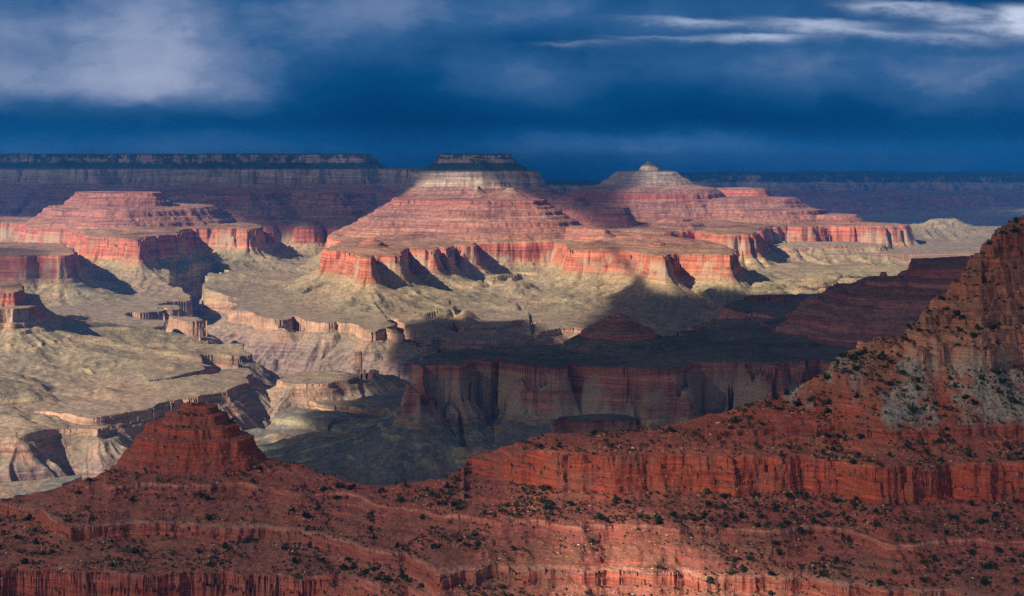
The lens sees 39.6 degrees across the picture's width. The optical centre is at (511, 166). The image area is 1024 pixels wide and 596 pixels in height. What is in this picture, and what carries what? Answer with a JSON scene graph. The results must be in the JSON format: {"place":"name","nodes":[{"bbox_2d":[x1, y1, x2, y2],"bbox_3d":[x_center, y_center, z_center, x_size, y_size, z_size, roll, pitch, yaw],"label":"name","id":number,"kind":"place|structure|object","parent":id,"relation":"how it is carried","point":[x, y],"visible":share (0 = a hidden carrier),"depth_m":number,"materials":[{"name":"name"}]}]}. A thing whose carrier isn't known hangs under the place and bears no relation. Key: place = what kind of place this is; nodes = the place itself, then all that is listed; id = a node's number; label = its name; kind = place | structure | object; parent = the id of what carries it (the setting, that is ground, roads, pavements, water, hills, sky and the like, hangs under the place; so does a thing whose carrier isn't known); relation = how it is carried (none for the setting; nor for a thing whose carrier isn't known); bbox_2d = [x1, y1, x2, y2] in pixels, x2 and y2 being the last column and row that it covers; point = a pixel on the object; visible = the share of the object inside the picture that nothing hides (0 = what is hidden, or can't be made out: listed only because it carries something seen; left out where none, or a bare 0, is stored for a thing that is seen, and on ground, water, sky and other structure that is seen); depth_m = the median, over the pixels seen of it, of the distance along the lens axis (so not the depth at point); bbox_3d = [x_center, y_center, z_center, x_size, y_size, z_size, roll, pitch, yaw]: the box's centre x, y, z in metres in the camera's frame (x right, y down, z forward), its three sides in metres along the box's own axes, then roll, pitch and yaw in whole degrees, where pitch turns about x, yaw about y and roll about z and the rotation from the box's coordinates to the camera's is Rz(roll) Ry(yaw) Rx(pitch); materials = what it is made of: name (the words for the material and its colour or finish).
{"place":"outdoors","nodes":[
{"label":"outdoors","id":0,"kind":"place"},
{"bbox_2d":[0,242,180,311],"bbox_3d":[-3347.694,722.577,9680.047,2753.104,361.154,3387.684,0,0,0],"label":"mesa","id":1,"kind":"structure","parent":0,"point":[49,274],"depth_m":8883.82,"materials":[{"name":"red stone"}]},
{"bbox_2d":[0,281,394,493],"bbox_3d":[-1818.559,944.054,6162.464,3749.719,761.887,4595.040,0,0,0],"label":"plateau","id":2,"kind":"structure","parent":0,"point":[35,332],"depth_m":6104.75,"materials":[{"name":"beige stone"}]},
{"bbox_2d":[0,153,422,255],"bbox_3d":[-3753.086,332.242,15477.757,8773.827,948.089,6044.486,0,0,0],"label":"rim plateau","id":3,"kind":"structure","parent":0,"point":[305,203],"depth_m":14556.79,"materials":[{"name":"brown stone"}]},
{"bbox_2d":[0,191,531,335],"bbox_3d":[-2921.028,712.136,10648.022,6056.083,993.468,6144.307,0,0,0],"label":"mesa","id":4,"kind":"structure","parent":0,"point":[149,243],"depth_m":10498.90,"materials":[{"name":"stone"}]},
{"bbox_2d":[0,262,803,485],"bbox_3d":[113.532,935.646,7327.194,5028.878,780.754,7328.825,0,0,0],"label":"gorge","id":5,"kind":"structure","parent":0,"point":[277,349],"depth_m":7091.42,"materials":[{"name":"beige stone"}]},
{"bbox_2d":[12,313,854,497],"bbox_3d":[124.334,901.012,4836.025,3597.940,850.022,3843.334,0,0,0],"label":"mesa","id":6,"kind":"structure","parent":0,"point":[615,372],"depth_m":4214.05,"materials":[{"name":"brown stone"}]},
{"bbox_2d":[340,153,639,228],"bbox_3d":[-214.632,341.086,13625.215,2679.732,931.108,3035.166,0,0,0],"label":"butte","id":7,"kind":"object","parent":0,"point":[452,173],"visible":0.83,"depth_m":12647.29,"materials":[{"name":"brown stone"}]},
{"bbox_2d":[0,222,1002,498],"bbox_3d":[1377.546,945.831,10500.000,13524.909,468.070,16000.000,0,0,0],"label":"canyon bench","id":8,"kind":"object","parent":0,"point":[20,394],"visible":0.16,"depth_m":8031.85,"materials":[{"name":"beige stone"}]},
{"bbox_2d":[0,390,1023,595],"bbox_3d":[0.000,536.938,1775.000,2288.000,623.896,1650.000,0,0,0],"label":"ridge","id":9,"kind":"structure","parent":0,"point":[694,473],"depth_m":1416.12,"materials":[{"name":"red stone"}]},
{"bbox_2d":[120,402,265,469],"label":"butte","id":10,"kind":"object","parent":9,"relation":"on","point":[206,449],"visible":0.99,"depth_m":1614.74,"materials":[{"name":"red stone"}]},
{"bbox_2d":[291,557,298,562],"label":"juniper shrub","id":11,"kind":"object","parent":9,"relation":"on","point":[294,559],"visible":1,"depth_m":1405.37,"materials":[{"name":"green plant"}]},
{"bbox_2d":[293,572,302,578],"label":"juniper shrub","id":12,"kind":"object","parent":9,"relation":"on","point":[297,575],"visible":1,"depth_m":1374.44,"materials":[{"name":"green plant"}]},
{"bbox_2d":[340,564,348,569],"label":"juniper shrub","id":13,"kind":"object","parent":9,"relation":"on","point":[344,566],"visible":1,"depth_m":1387.01,"materials":[{"name":"green plant"}]},
{"bbox_2d":[0,215,1023,595],"bbox_3d":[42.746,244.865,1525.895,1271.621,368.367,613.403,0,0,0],"label":"scrub","id":14,"kind":"object","parent":9,"relation":"on","point":[460,501],"visible":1,"depth_m":1442.33,"materials":[{"name":"green plant"}]},
{"bbox_2d":[0,233,1023,595],"bbox_3d":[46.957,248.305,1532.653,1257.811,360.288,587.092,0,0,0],"label":"loose rocks","id":15,"kind":"object","parent":9,"relation":"on","point":[580,511],"visible":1,"depth_m":1438.45,"materials":[{"name":"brown stone"}]},
{"bbox_2d":[542,503,548,509],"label":"juniper shrub","id":16,"kind":"object","parent":9,"relation":"on","point":[546,506],"visible":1,"depth_m":1412.62,"materials":[{"name":"green plant"}]},
{"bbox_2d":[544,499,552,503],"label":"juniper shrub","id":17,"kind":"object","parent":9,"relation":"on","point":[548,501],"visible":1,"depth_m":1422.62,"materials":[{"name":"green plant"}]},
{"bbox_2d":[654,516,663,522],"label":"juniper shrub","id":18,"kind":"object","parent":9,"relation":"on","point":[658,518],"visible":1,"depth_m":1375.50,"materials":[{"name":"green plant"}]},
{"bbox_2d":[655,563,662,568],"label":"juniper shrub","id":19,"kind":"object","parent":9,"relation":"on","point":[658,565],"visible":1,"depth_m":1311.03,"materials":[{"name":"green plant"}]},
{"bbox_2d":[705,576,713,582],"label":"juniper shrub","id":20,"kind":"object","parent":9,"relation":"on","point":[709,578],"visible":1,"depth_m":1293.92,"materials":[{"name":"green plant"}]},
{"bbox_2d":[720,522,728,526],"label":"juniper shrub","id":21,"kind":"object","parent":9,"relation":"on","point":[724,524],"visible":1,"depth_m":1371.20,"materials":[{"name":"green plant"}]},
{"bbox_2d":[738,511,744,518],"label":"juniper shrub","id":22,"kind":"object","parent":9,"relation":"on","point":[741,516],"visible":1,"depth_m":1382.12,"materials":[{"name":"green plant"}]},
{"bbox_2d":[777,521,785,527],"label":"juniper shrub","id":23,"kind":"object","parent":9,"relation":"on","point":[780,525],"visible":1,"depth_m":1358.66,"materials":[{"name":"green plant"}]},
{"bbox_2d":[793,400,801,406],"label":"juniper shrub","id":24,"kind":"object","parent":9,"relation":"on","point":[797,404],"visible":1,"depth_m":1558.03,"materials":[{"name":"green plant"}]},
{"bbox_2d":[797,527,804,532],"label":"juniper shrub","id":25,"kind":"object","parent":9,"relation":"on","point":[800,530],"visible":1,"depth_m":1363.32,"materials":[{"name":"green plant"}]},
{"bbox_2d":[819,570,825,576],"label":"juniper shrub","id":26,"kind":"object","parent":9,"relation":"on","point":[822,573],"visible":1,"depth_m":1290.68,"materials":[{"name":"green plant"}]},
{"bbox_2d":[823,398,831,404],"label":"juniper shrub","id":27,"kind":"object","parent":9,"relation":"on","point":[828,399],"visible":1,"depth_m":1553.70,"materials":[{"name":"green plant"}]},
{"bbox_2d":[851,501,858,506],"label":"juniper shrub","id":28,"kind":"object","parent":9,"relation":"on","point":[853,503],"visible":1,"depth_m":1396.11,"materials":[{"name":"green plant"}]},
{"bbox_2d":[856,433,863,438],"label":"juniper shrub","id":29,"kind":"object","parent":9,"relation":"on","point":[859,435],"visible":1,"depth_m":1483.82,"materials":[{"name":"green plant"}]},
{"bbox_2d":[872,519,878,526],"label":"juniper shrub","id":30,"kind":"object","parent":9,"relation":"on","point":[875,522],"visible":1,"depth_m":1347.55,"materials":[{"name":"green plant"}]},
{"bbox_2d":[875,578,882,585],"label":"juniper shrub","id":31,"kind":"object","parent":9,"relation":"on","point":[879,581],"visible":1,"depth_m":1263.60,"materials":[{"name":"green plant"}]},
{"bbox_2d":[911,406,918,412],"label":"juniper shrub","id":32,"kind":"object","parent":9,"relation":"on","point":[914,409],"visible":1,"depth_m":1508.97,"materials":[{"name":"green plant"}]},
{"bbox_2d":[917,576,927,580],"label":"juniper shrub","id":33,"kind":"object","parent":9,"relation":"on","point":[923,578],"visible":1,"depth_m":1264.46,"materials":[{"name":"green plant"}]},
{"bbox_2d":[968,549,975,554],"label":"juniper shrub","id":34,"kind":"object","parent":9,"relation":"on","point":[972,551],"visible":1,"depth_m":1305.61,"materials":[{"name":"green plant"}]},
{"bbox_2d":[975,517,983,522],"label":"juniper shrub","id":35,"kind":"object","parent":9,"relation":"on","point":[979,519],"visible":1,"depth_m":1358.54,"materials":[{"name":"green plant"}]},
{"bbox_2d":[980,578,986,585],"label":"juniper shrub","id":36,"kind":"object","parent":9,"relation":"on","point":[984,582],"visible":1,"depth_m":1259.03,"materials":[{"name":"green plant"}]},
{"bbox_2d":[994,546,1003,552],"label":"juniper shrub","id":37,"kind":"object","parent":9,"relation":"on","point":[999,549],"visible":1,"depth_m":1308.40,"materials":[{"name":"green plant"}]},
{"bbox_2d":[0,0,1023,180],"label":"sky","id":38,"kind":"structure","parent":0,"point":[568,89],"materials":[{"name":"blue"}]},
{"bbox_2d":[266,186,779,345],"bbox_3d":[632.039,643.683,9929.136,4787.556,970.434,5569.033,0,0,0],"label":"butte","id":39,"kind":"object","parent":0,"point":[396,257],"visible":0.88,"depth_m":9561.59,"materials":[{"name":"stone"}]},
{"bbox_2d":[343,256,969,409],"bbox_3d":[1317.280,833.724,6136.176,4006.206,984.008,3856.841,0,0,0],"label":"ridge","id":40,"kind":"structure","parent":0,"point":[882,304],"depth_m":4885.95,"materials":[{"name":"brown stone"}]},
{"bbox_2d":[570,161,919,269],"bbox_3d":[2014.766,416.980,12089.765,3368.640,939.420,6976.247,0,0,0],"label":"butte","id":41,"kind":"object","parent":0,"point":[758,228],"visible":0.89,"depth_m":12856.13,"materials":[{"name":"stone"}]},
{"bbox_2d":[544,171,1023,225],"bbox_3d":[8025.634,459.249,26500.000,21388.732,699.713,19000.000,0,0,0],"label":"distant rim","id":42,"kind":"object","parent":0,"point":[979,198],"visible":0.65,"depth_m":28359.53,"materials":[{"name":"stone"}]},
{"bbox_2d":[793,216,1023,409],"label":"peak","id":43,"kind":"structure","parent":0,"point":[941,356],"depth_m":1601.19,"materials":[{"name":"brown stone"}]},
{"bbox_2d":[885,380,894,385],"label":"juniper shrub","id":44,"kind":"object","parent":43,"relation":"on","point":[890,382],"visible":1,"depth_m":1543.68,"materials":[{"name":"green plant"}]},
{"bbox_2d":[969,331,977,337],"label":"juniper shrub","id":45,"kind":"object","parent":43,"relation":"on","point":[973,335],"visible":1,"depth_m":1593.55,"materials":[{"name":"green plant"}]},
{"bbox_2d":[1008,398,1019,403],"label":"juniper shrub","id":46,"kind":"object","parent":43,"relation":"on","point":[1011,400],"visible":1,"depth_m":1537.87,"materials":[{"name":"green plant"}]},
{"bbox_2d":[826,218,1001,254],"bbox_3d":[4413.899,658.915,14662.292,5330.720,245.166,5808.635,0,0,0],"label":"butte","id":47,"kind":"object","parent":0,"point":[944,236],"visible":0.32,"depth_m":13526.06,"materials":[{"name":"beige stone"}]}
]}

